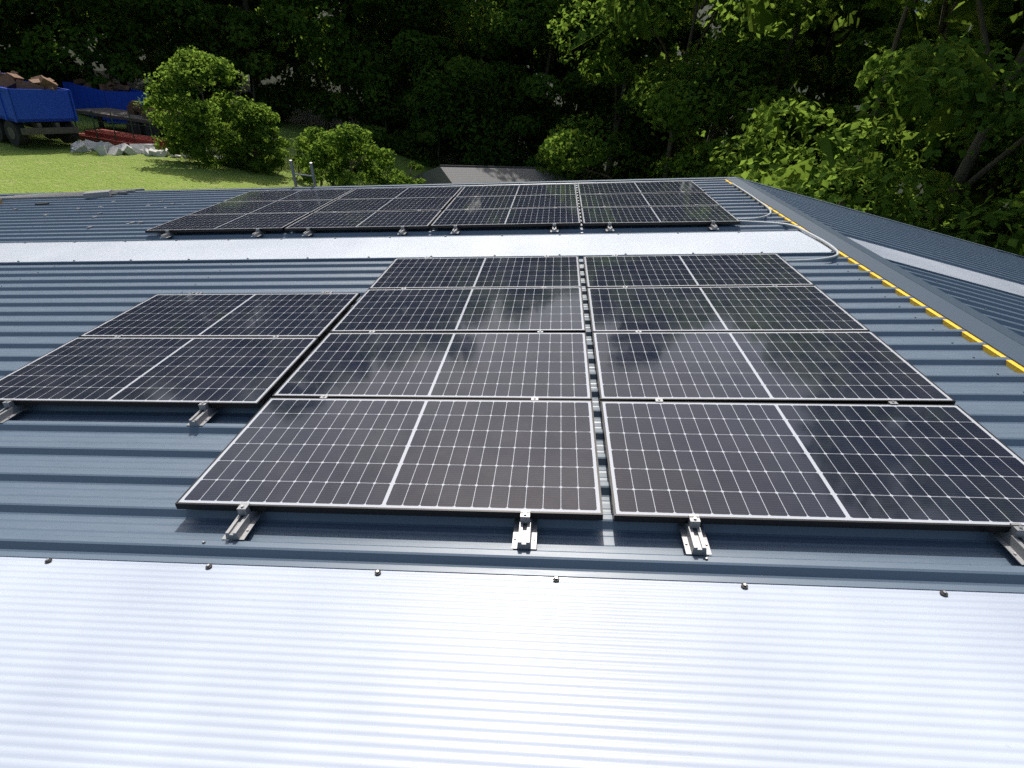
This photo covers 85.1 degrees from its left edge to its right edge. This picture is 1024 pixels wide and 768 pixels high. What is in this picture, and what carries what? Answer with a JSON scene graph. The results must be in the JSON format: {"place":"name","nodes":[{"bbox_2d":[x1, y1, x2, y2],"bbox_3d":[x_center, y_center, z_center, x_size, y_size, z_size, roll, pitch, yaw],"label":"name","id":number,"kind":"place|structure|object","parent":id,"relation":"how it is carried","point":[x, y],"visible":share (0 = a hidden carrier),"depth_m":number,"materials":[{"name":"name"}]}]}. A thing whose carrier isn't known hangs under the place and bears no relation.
{"place":"outdoors","nodes":[
{"label":"outdoors","id":0,"kind":"place"},
{"bbox_2d":[0,188,144,204],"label":"roof material","id":1,"kind":"object","parent":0,"point":[97,194],"visible":1,"depth_m":11.50,"materials":[{"name":"grey metal"}]},
{"bbox_2d":[12,200,183,228],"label":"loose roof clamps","id":2,"kind":"object","parent":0,"point":[130,223],"visible":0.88,"depth_m":9.81,"materials":[{"name":"silver metal"}]},
{"bbox_2d":[0,0,1008,209],"bbox_3d":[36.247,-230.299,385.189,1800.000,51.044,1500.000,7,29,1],"label":"terrain","id":3,"kind":"structure","parent":0,"point":[40,163],"depth_m":25.17,"materials":[{"name":"green plant"}]},
{"bbox_2d":[0,71,78,145],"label":"tipper lorry","id":4,"kind":"object","parent":3,"relation":"on","point":[43,105],"visible":1,"depth_m":25.00,"materials":[{"name":"blue paint"}]},
{"bbox_2d":[62,79,148,122],"bbox_3d":[-24.883,-17.518,34.348,5.080,2.040,2.500,23,33,27],"label":"blue roll-off skip","id":5,"kind":"object","parent":3,"relation":"on","point":[109,94],"visible":0.69,"depth_m":33.20,"materials":[{"name":"paint"}]},
{"bbox_2d":[78,129,166,149],"bbox_3d":[-19.857,-12.610,28.744,5.000,0.400,1.740,12,30,10],"label":"steel section stack","id":6,"kind":"object","parent":3,"relation":"on","point":[143,140],"visible":0.55,"depth_m":28.29,"materials":[{"name":"red metal"}]},
{"bbox_2d":[76,100,183,137],"bbox_3d":[-20.388,-14.538,30.671,6.400,1.632,2.400,11,30,8],"label":"trailer","id":7,"kind":"object","parent":3,"relation":"on","point":[135,111],"visible":0.36,"depth_m":29.89,"materials":[{"name":"black metal"}]},
{"bbox_2d":[71,139,223,161],"bbox_3d":[-17.244,-11.276,27.335,7.337,0.867,1.855,-4,31,-18],"label":"rubble heap","id":8,"kind":"object","parent":3,"relation":"on","point":[106,148],"visible":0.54,"depth_m":26.59,"materials":[{"name":"concrete"}]},
{"bbox_2d":[74,110,357,181],"bbox_3d":[-14.626,-11.775,28.653,14.184,2.870,0.060,4,29,-6],"label":"yard fence","id":9,"kind":"object","parent":3,"relation":"on","point":[129,115],"visible":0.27,"depth_m":27.80,"materials":[{"name":"red metal"}]},
{"bbox_2d":[289,160,316,186],"bbox_3d":[-4.630,-1.508,14.462,0.472,8.351,2.508,7,29,1],"label":"ladder","id":10,"kind":"object","parent":3,"relation":"on","point":[294,173],"visible":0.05,"depth_m":11.55,"materials":[{"name":"metal"}]},
{"bbox_2d":[413,165,566,183],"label":"neighbour house","id":11,"kind":"structure","parent":3,"relation":"on","point":[441,174],"depth_m":30.22,"materials":[{"name":"beige"}]},
{"bbox_2d":[0,0,1023,255],"bbox_3d":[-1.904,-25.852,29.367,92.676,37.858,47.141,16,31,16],"label":"tree foliage","id":12,"kind":"object","parent":3,"relation":"on","point":[240,132],"visible":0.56,"depth_m":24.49,"materials":[{"name":"green plant"}]},
{"bbox_2d":[74,0,1023,239],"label":"tree trunks","id":13,"kind":"object","parent":3,"relation":"on","point":[965,168],"visible":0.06,"depth_m":26.39,"materials":[{"name":"brown plant"}]},
{"bbox_2d":[0,177,1023,257],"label":"roof verge trim","id":14,"kind":"structure","parent":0,"point":[454,184],"depth_m":11.20,"materials":[{"name":"grey metal"}]},
{"bbox_2d":[1,179,1023,596],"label":"roof screws","id":15,"kind":"object","parent":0,"point":[555,579],"visible":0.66,"depth_m":2.56,"materials":[{"name":"grey metal"}]},
{"bbox_2d":[725,178,1023,367],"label":"roof ridge cap","id":16,"kind":"object","parent":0,"point":[1001,339],"visible":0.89,"depth_m":5.33,"materials":[{"name":"grey metal"}]},
{"bbox_2d":[722,178,1023,372],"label":"roof ridge foam filler","id":17,"kind":"object","parent":16,"relation":"attached to","point":[1010,364],"visible":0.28,"depth_m":4.72,"materials":[{"name":"yellow plastic"}]},
{"bbox_3d":[3.655,0.679,5.069,34.947,2.527,14.750,7,29,1],"label":"roof","id":18,"kind":"object","parent":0,"visible":0},
{"bbox_2d":[0,179,799,242],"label":"roof sheet","id":19,"kind":"object","parent":18,"relation":"attached to","point":[71,223],"visible":0.37,"depth_m":9.01,"materials":[{"name":"metal"}]},
{"bbox_2d":[161,229,177,237],"bbox_3d":[-5.018,-2.214,8.158,0.110,0.091,0.300,0,29,5],"label":"mounting bracket","id":20,"kind":"object","parent":19,"relation":"on","point":[168,234],"visible":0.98,"depth_m":8.12,"materials":[{"name":"metal"}]},
{"bbox_2d":[145,212,310,232],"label":"solar module","id":21,"kind":"object","parent":19,"relation":"on","point":[235,222],"visible":0.9,"depth_m":8.43,"materials":[{"name":"black"}]},
{"bbox_2d":[251,228,267,236],"bbox_3d":[-3.649,-2.204,8.043,0.110,0.091,0.300,0,29,5],"label":"mounting bracket","id":22,"kind":"object","parent":19,"relation":"on","point":[258,233],"visible":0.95,"depth_m":8.00,"materials":[{"name":"metal"}]},
{"bbox_2d":[188,200,333,214],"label":"solar module","id":23,"kind":"object","parent":19,"relation":"on","point":[294,206],"visible":0.7,"depth_m":9.43,"materials":[{"name":"black"}]},
{"bbox_2d":[222,189,353,201],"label":"solar module","id":24,"kind":"object","parent":19,"relation":"on","point":[289,195],"visible":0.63,"depth_m":10.36,"materials":[{"name":"black"}]},
{"bbox_2d":[302,227,315,235],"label":"mounting bracket","id":25,"kind":"object","parent":19,"relation":"on","point":[308,232],"visible":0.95,"depth_m":7.94,"materials":[{"name":"metal"}]},
{"bbox_2d":[284,210,441,230],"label":"solar module","id":26,"kind":"object","parent":19,"relation":"on","point":[370,220],"visible":0.97,"depth_m":8.25,"materials":[{"name":"black"}]},
{"bbox_2d":[313,197,453,212],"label":"solar module","id":27,"kind":"object","parent":19,"relation":"on","point":[395,204],"visible":0.87,"depth_m":9.23,"materials":[{"name":"black"}]},
{"bbox_2d":[336,187,462,199],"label":"solar module","id":28,"kind":"object","parent":19,"relation":"on","point":[381,193],"visible":0.7,"depth_m":10.18,"materials":[{"name":"black"}]},
{"bbox_2d":[397,225,409,234],"bbox_3d":[-1.533,-2.189,7.864,0.110,0.091,0.300,0,29,5],"label":"mounting bracket","id":29,"kind":"object","parent":19,"relation":"on","point":[403,230],"visible":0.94,"depth_m":7.82,"materials":[{"name":"metal"}]},
{"bbox_2d":[450,225,461,233],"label":"mounting bracket","id":30,"kind":"object","parent":19,"relation":"on","point":[455,230],"visible":0.98,"depth_m":7.74,"materials":[{"name":"metal"}]},
{"bbox_2d":[430,207,580,227],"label":"solar module","id":31,"kind":"object","parent":19,"relation":"on","point":[562,216],"visible":1,"depth_m":8.07,"materials":[{"name":"black"}]},
{"bbox_2d":[444,194,578,209],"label":"solar module","id":32,"kind":"object","parent":19,"relation":"on","point":[519,201],"visible":0.77,"depth_m":9.06,"materials":[{"name":"black"}]},
{"bbox_2d":[456,184,576,196],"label":"solar module","id":33,"kind":"object","parent":19,"relation":"on","point":[507,190],"visible":0.77,"depth_m":10.01,"materials":[{"name":"black"}]},
{"bbox_2d":[550,223,557,231],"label":"mounting bracket","id":34,"kind":"object","parent":19,"relation":"on","point":[554,228],"visible":0.98,"depth_m":7.64,"materials":[{"name":"metal"}]},
{"bbox_2d":[605,222,613,230],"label":"mounting bracket","id":35,"kind":"object","parent":19,"relation":"on","point":[609,227],"visible":0.95,"depth_m":7.58,"materials":[{"name":"metal"}]},
{"bbox_2d":[577,181,704,194],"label":"solar module","id":36,"kind":"object","parent":19,"relation":"on","point":[648,187],"visible":0.87,"depth_m":9.80,"materials":[{"name":"black"}]},
{"bbox_2d":[579,192,719,208],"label":"solar module","id":37,"kind":"object","parent":19,"relation":"on","point":[650,199],"visible":0.8,"depth_m":8.88,"materials":[{"name":"black"}]},
{"bbox_2d":[581,205,740,225],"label":"solar module","id":38,"kind":"object","parent":19,"relation":"on","point":[658,215],"visible":1,"depth_m":7.89,"materials":[{"name":"black"}]},
{"bbox_2d":[706,220,718,229],"bbox_3d":[2.700,-2.158,7.507,0.110,0.091,0.300,0,29,5],"label":"mounting bracket","id":39,"kind":"object","parent":19,"relation":"on","point":[712,226],"visible":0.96,"depth_m":7.46,"materials":[{"name":"metal"}]},
{"bbox_2d":[732,183,771,219],"bbox_3d":[3.794,-2.917,8.940,0.570,0.130,2.969,15,30,14],"label":"cable conduit","id":40,"kind":"object","parent":19,"relation":"on","point":[762,203],"visible":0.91,"depth_m":8.33,"materials":[{"name":"grey plastic"}]},
{"bbox_2d":[740,220,839,262],"bbox_3d":[3.326,-1.779,6.832,0.846,0.144,1.981,7,29,1],"label":"cable conduit","id":41,"kind":"object","parent":19,"relation":"on","point":[836,250],"visible":0.9,"depth_m":6.69,"materials":[{"name":"grey plastic"}]},
{"bbox_2d":[0,231,834,261],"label":"roof skylight","id":42,"kind":"object","parent":18,"relation":"attached to","point":[655,243],"visible":0.92,"depth_m":7.20},
{"bbox_2d":[0,556,1023,767],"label":"roof skylight","id":43,"kind":"object","parent":18,"relation":"attached to","point":[118,664],"visible":1,"depth_m":2.01},
{"bbox_2d":[0,255,1023,587],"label":"roof sheet","id":44,"kind":"object","parent":18,"relation":"attached to","point":[112,481],"visible":0.34,"depth_m":3.03,"materials":[{"name":"metal"}]},
{"bbox_2d":[0,399,30,422],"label":"mounting bracket","id":45,"kind":"object","parent":44,"relation":"on","point":[11,409],"visible":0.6,"depth_m":3.73,"materials":[{"name":"metal"}]},
{"bbox_2d":[0,337,318,407],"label":"solar module","id":46,"kind":"object","parent":44,"relation":"on","point":[235,372],"visible":1,"depth_m":4.05,"materials":[{"name":"black"}]},
{"bbox_2d":[186,401,220,425],"bbox_3d":[-1.999,0.153,3.642,0.110,0.091,0.300,0,29,5],"label":"mounting bracket","id":47,"kind":"object","parent":44,"relation":"on","point":[204,414],"visible":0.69,"depth_m":3.60,"materials":[{"name":"metal"}]},
{"bbox_2d":[79,293,359,340],"bbox_3d":[-2.562,-0.627,5.069,2.094,0.035,1.038,0,29,5],"label":"solar module","id":48,"kind":"object","parent":44,"relation":"on","point":[319,315],"visible":0.8,"depth_m":4.99,"materials":[{"name":"black"}]},
{"bbox_2d":[222,503,263,539],"bbox_3d":[-1.305,0.623,2.740,0.110,0.091,0.300,0,29,5],"label":"mounting bracket","id":49,"kind":"object","parent":44,"relation":"on","point":[243,524],"visible":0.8,"depth_m":2.69,"materials":[{"name":"metal"}]},
{"bbox_2d":[175,398,602,519],"bbox_3d":[-0.581,0.362,3.128,2.094,0.035,1.038,0,29,5],"label":"solar module","id":50,"kind":"object","parent":49,"relation":"on","point":[538,459],"visible":1,"depth_m":3.00,"materials":[{"name":"black"}]},
{"bbox_2d":[272,333,591,399],"bbox_3d":[-0.499,-0.148,4.052,2.094,0.035,1.038,0,29,5],"label":"solar module","id":51,"kind":"object","parent":44,"relation":"on","point":[522,366],"visible":0.83,"depth_m":3.95,"materials":[{"name":"black"}]},
{"bbox_2d":[330,287,585,332],"bbox_3d":[-0.418,-0.664,4.972,2.094,0.037,1.038,0,29,5],"label":"solar module","id":52,"kind":"object","parent":44,"relation":"on","point":[508,310],"visible":0.87,"depth_m":4.88,"materials":[{"name":"black"}]},
{"bbox_2d":[368,256,581,288],"bbox_3d":[-0.336,-1.173,5.896,2.094,0.035,1.038,0,29,5],"label":"solar module","id":53,"kind":"object","parent":44,"relation":"on","point":[481,272],"visible":0.77,"depth_m":5.83,"materials":[{"name":"black"}]},
{"bbox_2d":[512,510,537,549],"bbox_3d":[0.064,0.633,2.624,0.110,0.091,0.300,0,29,5],"label":"mounting bracket","id":54,"kind":"object","parent":44,"relation":"on","point":[525,532],"visible":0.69,"depth_m":2.58,"materials":[{"name":"metal"}]},
{"bbox_2d":[655,398,662,401],"bbox_3d":[0.912,0.131,3.475,0.110,0.090,0.400,0,29,5],"label":"clamp","id":55,"kind":"object","parent":44,"relation":"on","point":[658,399],"visible":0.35,"depth_m":3.45,"materials":[{"name":"metal"}]},
{"bbox_2d":[678,514,711,554],"bbox_3d":[0.831,0.638,2.559,0.110,0.091,0.300,0,29,5],"label":"mounting bracket","id":56,"kind":"object","parent":44,"relation":"on","point":[694,537],"visible":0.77,"depth_m":2.51,"materials":[{"name":"metal"}]},
{"bbox_2d":[583,253,814,288],"bbox_3d":[1.800,-1.158,5.715,2.094,0.035,1.038,0,29,5],"label":"solar module","id":57,"kind":"object","parent":44,"relation":"on","point":[713,270],"visible":0.83,"depth_m":5.64,"materials":[{"name":"black"}]},
{"bbox_2d":[587,285,869,331],"bbox_3d":[1.718,-0.647,4.793,2.094,0.035,1.038,0,29,5],"label":"solar module","id":58,"kind":"object","parent":44,"relation":"on","point":[739,309],"visible":0.83,"depth_m":4.71,"materials":[{"name":"black"}]},
{"bbox_2d":[592,331,955,404],"bbox_3d":[1.637,-0.137,3.869,2.094,0.035,1.038,0,29,5],"label":"solar module","id":59,"kind":"object","parent":44,"relation":"on","point":[856,367],"visible":0.87,"depth_m":3.76,"materials":[{"name":"black"}]},
{"bbox_2d":[600,401,1023,531],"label":"solar module","id":60,"kind":"object","parent":44,"relation":"on","point":[914,467],"visible":1,"depth_m":2.84,"materials":[{"name":"black"}]},
{"bbox_2d":[991,523,1023,564],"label":"mounting bracket","id":61,"kind":"object","parent":44,"relation":"on","point":[1011,541],"visible":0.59,"depth_m":2.42,"materials":[{"name":"metal"}]},
{"bbox_2d":[0,552,1023,592],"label":"roof flashing","id":62,"kind":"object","parent":18,"relation":"attached to","point":[573,574],"depth_m":2.40,"materials":[{"name":"metal"}]},
{"bbox_2d":[0,230,1023,298],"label":"roof skylight trim","id":63,"kind":"structure","parent":18,"relation":"attached to","point":[373,259],"depth_m":6.94,"materials":[{"name":"metal"}]},
{"bbox_2d":[753,183,1023,284],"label":"roof sheet","id":64,"kind":"object","parent":18,"relation":"attached to","point":[863,228],"visible":0.81,"depth_m":8.96,"materials":[{"name":"metal"}]},
{"bbox_2d":[848,237,1023,295],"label":"roof skylight","id":65,"kind":"object","parent":18,"relation":"attached to","point":[948,270],"visible":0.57,"depth_m":6.85},
{"bbox_2d":[893,263,1023,336],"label":"roof sheet","id":66,"kind":"object","parent":18,"relation":"attached to","point":[1005,310],"visible":0.52,"depth_m":5.68,"materials":[{"name":"metal"}]}
]}

